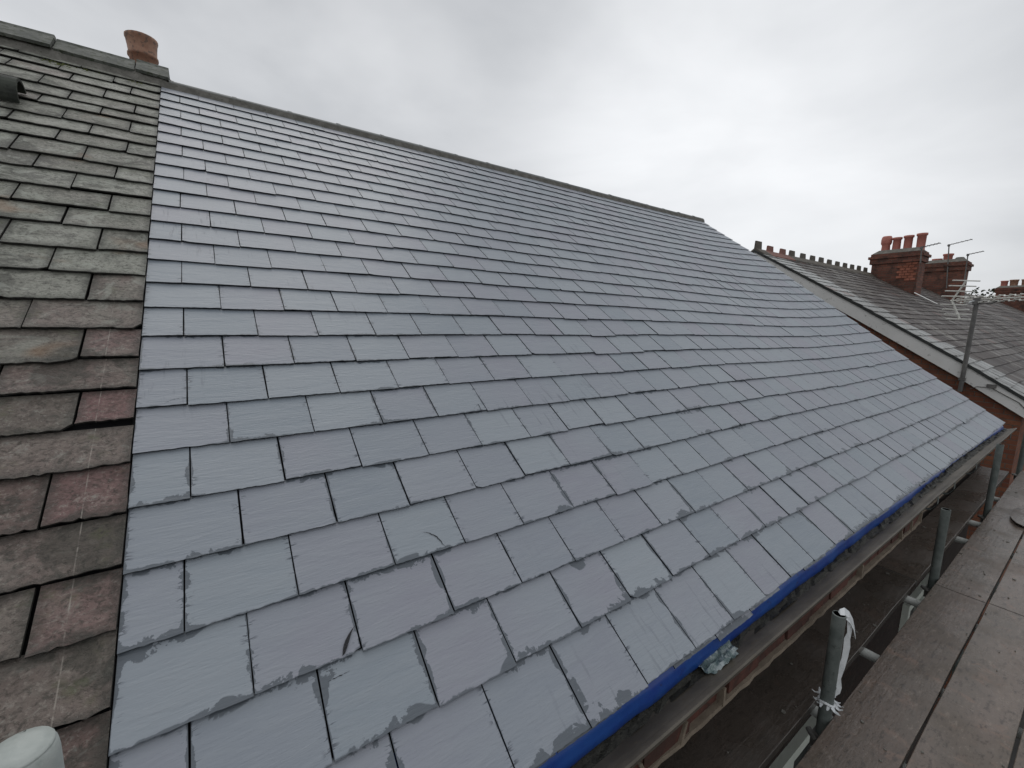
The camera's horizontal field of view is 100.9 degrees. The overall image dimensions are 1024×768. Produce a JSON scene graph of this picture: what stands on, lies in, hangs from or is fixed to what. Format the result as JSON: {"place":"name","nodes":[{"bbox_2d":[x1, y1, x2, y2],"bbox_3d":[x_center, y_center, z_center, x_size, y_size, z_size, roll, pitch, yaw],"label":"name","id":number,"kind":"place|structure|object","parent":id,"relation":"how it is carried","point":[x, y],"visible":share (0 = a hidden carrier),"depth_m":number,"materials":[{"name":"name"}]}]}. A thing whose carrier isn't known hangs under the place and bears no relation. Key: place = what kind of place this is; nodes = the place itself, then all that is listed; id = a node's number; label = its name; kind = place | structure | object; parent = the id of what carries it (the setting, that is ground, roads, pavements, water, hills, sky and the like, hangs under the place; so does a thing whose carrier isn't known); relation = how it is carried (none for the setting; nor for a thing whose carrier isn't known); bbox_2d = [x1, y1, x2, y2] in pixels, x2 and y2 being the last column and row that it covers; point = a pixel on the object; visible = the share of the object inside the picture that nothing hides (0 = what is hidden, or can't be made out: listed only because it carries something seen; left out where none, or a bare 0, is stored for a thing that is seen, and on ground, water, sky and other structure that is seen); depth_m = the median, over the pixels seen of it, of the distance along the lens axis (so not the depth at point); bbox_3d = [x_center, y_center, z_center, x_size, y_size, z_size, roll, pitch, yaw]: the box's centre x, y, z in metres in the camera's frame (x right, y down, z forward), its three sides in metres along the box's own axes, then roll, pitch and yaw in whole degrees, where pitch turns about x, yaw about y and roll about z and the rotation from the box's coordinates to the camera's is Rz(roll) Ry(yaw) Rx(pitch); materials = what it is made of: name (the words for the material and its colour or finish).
{"place":"outdoors","nodes":[
{"label":"outdoors","id":0,"kind":"place"},
{"bbox_2d":[0,21,169,767],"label":"terraced house","id":1,"kind":"structure","parent":0,"point":[78,130],"depth_m":1.42,"materials":[{"name":"stone"}]},
{"bbox_2d":[0,74,26,103],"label":"half round tile","id":2,"kind":"object","parent":1,"relation":"on","point":[11,87],"visible":1,"depth_m":2.47,"materials":[{"name":"grey ceramic"}]},
{"bbox_2d":[0,0,1023,297],"label":"sky","id":3,"kind":"structure","parent":0,"point":[826,129],"materials":[{"name":"white"}]},
{"bbox_2d":[107,80,1016,767],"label":"terraced house","id":4,"kind":"structure","parent":0,"point":[439,458],"depth_m":1.82,"materials":[{"name":"stone"}]},
{"bbox_2d":[698,640,738,673],"bbox_3d":[0.739,0.980,1.521,0.198,0.027,0.072,-5,11,-34],"label":"plastic scrap","id":5,"kind":"object","parent":4,"relation":"on","point":[720,658],"visible":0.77,"depth_m":1.51,"materials":[{"name":"white plastic"}]},
{"bbox_2d":[769,715,816,767],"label":"scaffold pole","id":6,"kind":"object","parent":4,"relation":"in","point":[796,749],"depth_m":2.54,"materials":[{"name":"metal"}]},
{"bbox_2d":[898,572,929,631],"bbox_3d":[3.982,2.631,4.223,1.100,1.380,0.065,-5,11,-34],"label":"window","id":7,"kind":"structure","parent":4,"relation":"in","point":[907,609],"depth_m":3.93,"materials":[{"name":"paint"}]},
{"bbox_2d":[876,466,1008,585],"bbox_3d":[4.171,1.163,3.954,3.779,0.040,0.228,-5,11,-34],"label":"scaffold board","id":8,"kind":"object","parent":4,"relation":"attached to","point":[919,540],"visible":0.82,"depth_m":3.52,"materials":[{"name":"wood"}]},
{"bbox_2d":[751,233,1023,710],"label":"terraced house","id":9,"kind":"structure","parent":0,"point":[881,303],"depth_m":8.15,"materials":[{"name":"red brick"}]},
{"bbox_2d":[920,242,940,262],"bbox_3d":[11.722,-3.679,11.880,0.320,0.524,0.404,-5,11,-34],"label":"tv aerial","id":10,"kind":"object","parent":9,"relation":"attached to","point":[921,247],"visible":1,"depth_m":11.97,"materials":[{"name":"metal"}]},
{"bbox_2d":[940,280,1023,391],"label":"tv aerial","id":11,"kind":"object","parent":9,"relation":"attached to","point":[976,302],"visible":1,"depth_m":6.62,"materials":[{"name":"metal"}]},
{"bbox_2d":[906,253,1023,347],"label":"terraced house","id":12,"kind":"structure","parent":0,"point":[933,288],"depth_m":14.96,"materials":[{"name":"red brick"}]},
{"bbox_2d":[946,239,972,287],"bbox_3d":[15.727,-4.240,14.973,0.320,1.654,0.610,-5,11,-34],"label":"tv aerial","id":13,"kind":"object","parent":12,"relation":"attached to","point":[948,245],"visible":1,"depth_m":15.10,"materials":[{"name":"metal"}]},
{"bbox_2d":[963,251,983,287],"bbox_3d":[15.945,-3.963,14.639,0.320,1.213,0.404,-5,11,-34],"label":"tv aerial","id":14,"kind":"object","parent":12,"relation":"attached to","point":[967,255],"visible":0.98,"depth_m":14.73,"materials":[{"name":"metal"}]},
{"bbox_2d":[963,279,1023,332],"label":"terraced house","id":15,"kind":"structure","parent":0,"point":[1009,313],"depth_m":21.36,"materials":[{"name":"red brick"}]},
{"bbox_2d":[1008,712,1023,767],"bbox_3d":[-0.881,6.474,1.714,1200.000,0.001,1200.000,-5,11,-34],"label":"ground","id":16,"kind":"structure","parent":0,"point":[1014,753],"depth_m":6.76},
{"bbox_2d":[0,726,64,767],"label":"scaffold pole","id":17,"kind":"object","parent":16,"relation":"on","point":[38,747],"visible":1,"depth_m":0.39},
{"bbox_2d":[815,610,846,734],"bbox_3d":[1.316,3.664,2.168,0.048,5.484,0.048,-5,11,-34],"label":"scaffold pole","id":18,"kind":"object","parent":16,"relation":"on","point":[832,659],"visible":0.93,"depth_m":1.77,"materials":[{"name":"grey metal"}]},
{"bbox_2d":[658,566,915,767],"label":"scaffold board","id":19,"kind":"object","parent":18,"relation":"attached to","point":[751,725],"visible":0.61,"depth_m":1.93,"materials":[{"name":"wood"}]},
{"bbox_2d":[812,608,855,715],"bbox_3d":[1.363,1.159,1.781,0.124,0.447,0.108,5,10,26],"label":"tape","id":20,"kind":"object","parent":18,"relation":"hanging from","point":[847,637],"visible":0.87,"depth_m":1.77,"materials":[{"name":"white plastic"}]},
{"bbox_2d":[806,473,1016,745],"bbox_3d":[2.738,1.423,2.775,8.700,0.072,0.137,-5,11,-34],"label":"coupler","id":21,"kind":"object","parent":18,"relation":"attached to","point":[813,735],"visible":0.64,"depth_m":1.86,"materials":[{"name":"metal"}]},
{"bbox_2d":[810,706,906,767],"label":"scaffold tube","id":22,"kind":"object","parent":21,"relation":"on","point":[814,712],"depth_m":1.90,"materials":[{"name":"grey metal"}]},
{"bbox_2d":[905,604,1023,767],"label":"scaffold board","id":23,"kind":"object","parent":22,"relation":"on","point":[974,720],"visible":1,"depth_m":1.89,"materials":[{"name":"wood"}]},
{"bbox_2d":[1013,728,1023,767],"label":"scaffold board","id":24,"kind":"object","parent":22,"relation":"on","point":[1019,761],"visible":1,"depth_m":1.67,"materials":[{"name":"wood"}]},
{"bbox_2d":[795,585,985,767],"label":"scaffold board","id":25,"kind":"object","parent":21,"relation":"on","point":[892,705],"visible":1,"depth_m":1.95,"materials":[{"name":"wood"}]},
{"bbox_2d":[903,596,977,630],"bbox_3d":[2.800,1.442,2.324,0.048,0.048,1.390,-5,11,-34],"label":"scaffold tube","id":26,"kind":"object","parent":21,"relation":"on","point":[912,601],"depth_m":2.67,"materials":[{"name":"grey metal"}]},
{"bbox_2d":[859,648,1022,739],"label":"scaffold tube","id":27,"kind":"object","parent":21,"relation":"on","point":[869,655],"depth_m":2.22,"materials":[{"name":"grey metal"}]},
{"bbox_2d":[954,536,1013,558],"bbox_3d":[3.931,1.340,3.098,0.048,0.048,1.390,-5,11,-34],"label":"scaffold tube","id":28,"kind":"object","parent":21,"relation":"on","point":[961,540],"depth_m":3.45,"materials":[{"name":"grey metal"}]},
{"bbox_2d":[935,470,1023,606],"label":"scaffold board","id":29,"kind":"object","parent":28,"relation":"on","point":[980,551],"visible":0.98,"depth_m":3.16,"materials":[{"name":"wood"}]},
{"bbox_2d":[727,485,1017,766],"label":"slate grit","id":30,"kind":"object","parent":29,"relation":"on","point":[862,721],"visible":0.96,"depth_m":2.32,"materials":[{"name":"grey stone"}]},
{"bbox_2d":[968,520,1023,538],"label":"scaffold tube","id":31,"kind":"object","parent":21,"relation":"on","point":[974,523],"depth_m":3.75,"materials":[{"name":"grey metal"}]},
{"bbox_2d":[989,535,1023,616],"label":"scaffold board","id":32,"kind":"object","parent":31,"relation":"on","point":[1010,588],"visible":0.91,"depth_m":2.74,"materials":[{"name":"wood"}]},
{"bbox_2d":[1010,506,1023,526],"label":"slate offcut","id":33,"kind":"object","parent":32,"relation":"on","point":[1017,515],"visible":1,"depth_m":3.73,"materials":[{"name":"grey stone"}]},
{"bbox_2d":[904,508,950,762],"bbox_3d":[2.812,3.531,3.192,0.048,5.480,0.048,-5,11,-34],"label":"scaffold pole","id":34,"kind":"object","parent":16,"relation":"on","point":[940,542],"visible":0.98,"depth_m":2.80,"materials":[{"name":"grey metal"}]},
{"bbox_2d":[951,444,1003,676],"bbox_3d":[4.401,3.323,4.270,0.048,5.612,0.048,-5,11,-34],"label":"scaffold pole","id":35,"kind":"object","parent":16,"relation":"on","point":[993,480],"visible":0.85,"depth_m":3.89,"materials":[{"name":"grey metal"}]},
{"bbox_2d":[971,287,995,299],"bbox_3d":[46.758,-3.883,39.991,6.627,10.304,6.543,7,10,33],"label":"tree","id":36,"kind":"object","parent":16,"relation":"on","point":[976,292],"visible":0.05,"depth_m":39.18,"materials":[{"name":"plant"}]},
{"bbox_2d":[989,434,1023,601],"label":"scaffold pole","id":37,"kind":"object","parent":16,"relation":"on","point":[1020,464],"visible":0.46,"depth_m":5.06,"materials":[{"name":"grey metal"}]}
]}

